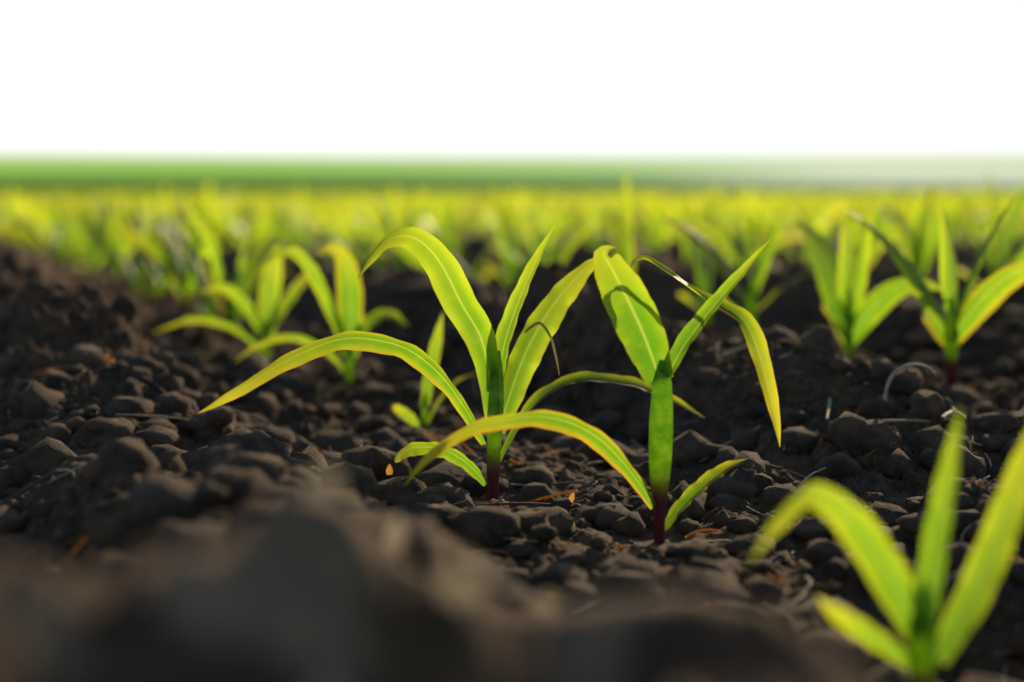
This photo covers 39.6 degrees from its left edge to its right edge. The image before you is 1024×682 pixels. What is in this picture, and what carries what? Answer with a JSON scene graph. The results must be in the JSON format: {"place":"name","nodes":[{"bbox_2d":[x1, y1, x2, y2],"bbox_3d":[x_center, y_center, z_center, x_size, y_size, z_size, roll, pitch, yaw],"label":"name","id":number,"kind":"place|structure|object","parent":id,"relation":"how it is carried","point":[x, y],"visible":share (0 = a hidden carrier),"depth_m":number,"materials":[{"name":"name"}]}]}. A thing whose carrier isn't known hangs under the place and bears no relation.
{"place":"outdoors","nodes":[
{"label":"outdoors","id":0,"kind":"place"},
{"bbox_2d":[0,153,1023,681],"bbox_3d":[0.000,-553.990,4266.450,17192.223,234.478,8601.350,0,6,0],"label":"ground","id":1,"kind":"structure","parent":0,"point":[302,587],"depth_m":0.85,"materials":[{"name":"soil"}]},
{"bbox_2d":[153,242,308,361],"bbox_3d":[-0.265,-0.025,1.380,0.173,0.139,0.019,-3,7,-29],"label":"corn seedling","id":2,"kind":"object","parent":1,"relation":"on","point":[272,311],"visible":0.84,"depth_m":1.39,"materials":[{"name":"green plant"}]},
{"bbox_2d":[235,243,407,392],"bbox_3d":[-0.161,-0.012,1.226,0.159,0.144,0.017,-3,7,-26],"label":"corn seedling","id":3,"kind":"object","parent":1,"relation":"on","point":[346,314],"visible":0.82,"depth_m":1.23,"materials":[{"name":"green plant"}]},
{"bbox_2d":[393,312,475,430],"bbox_3d":[-0.057,0.027,1.067,0.068,0.097,0.009,-3,6,-26],"label":"corn seedling","id":4,"kind":"object","parent":1,"relation":"on","point":[435,346],"visible":0.78,"depth_m":1.07,"materials":[{"name":"green plant"}]},
{"bbox_2d":[199,224,703,501],"bbox_3d":[-0.020,0.019,0.819,0.330,0.171,0.029,-3,7,-27],"label":"corn seedling","id":5,"kind":"object","parent":1,"relation":"on","point":[461,306],"visible":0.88,"depth_m":0.82,"materials":[{"name":"green plant"}]},
{"bbox_2d":[0,189,1017,209],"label":"corn rows","id":6,"kind":"object","parent":1,"relation":"on","point":[567,196],"visible":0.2,"depth_m":14.08,"materials":[{"name":"green plant"}]},
{"bbox_2d":[0,273,1023,681],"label":"clod","id":7,"kind":"object","parent":1,"relation":"on","point":[460,581],"visible":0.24,"depth_m":0.69,"materials":[{"name":"soil"}]},
{"bbox_2d":[0,261,1023,681],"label":"soil clods","id":8,"kind":"object","parent":1,"relation":"on","point":[262,471],"visible":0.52,"depth_m":0.81,"materials":[{"name":"brown soil"}]},
{"bbox_2d":[0,181,1023,271],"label":"corn rows","id":9,"kind":"object","parent":1,"relation":"on","point":[221,211],"visible":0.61,"depth_m":4.55,"materials":[{"name":"green plant"}]},
{"bbox_2d":[4,169,1023,385],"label":"corn rows","id":10,"kind":"object","parent":1,"relation":"on","point":[842,280],"visible":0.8,"depth_m":1.86,"materials":[{"name":"green plant"}]},
{"bbox_2d":[404,238,780,543],"bbox_3d":[0.036,0.030,0.729,0.211,0.164,0.053,-3,6,-23],"label":"corn seedling","id":11,"kind":"object","parent":1,"relation":"on","point":[630,307],"visible":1,"depth_m":0.73,"materials":[{"name":"green plant"}]},
{"bbox_2d":[749,407,1023,681],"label":"corn seedling","id":12,"kind":"object","parent":1,"relation":"on","point":[910,606],"visible":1,"depth_m":0.49,"materials":[{"name":"green plant"}]},
{"bbox_2d":[0,0,1023,154],"label":"sky","id":13,"kind":"structure","parent":0,"point":[227,77],"materials":[{"name":"white"}]}
]}

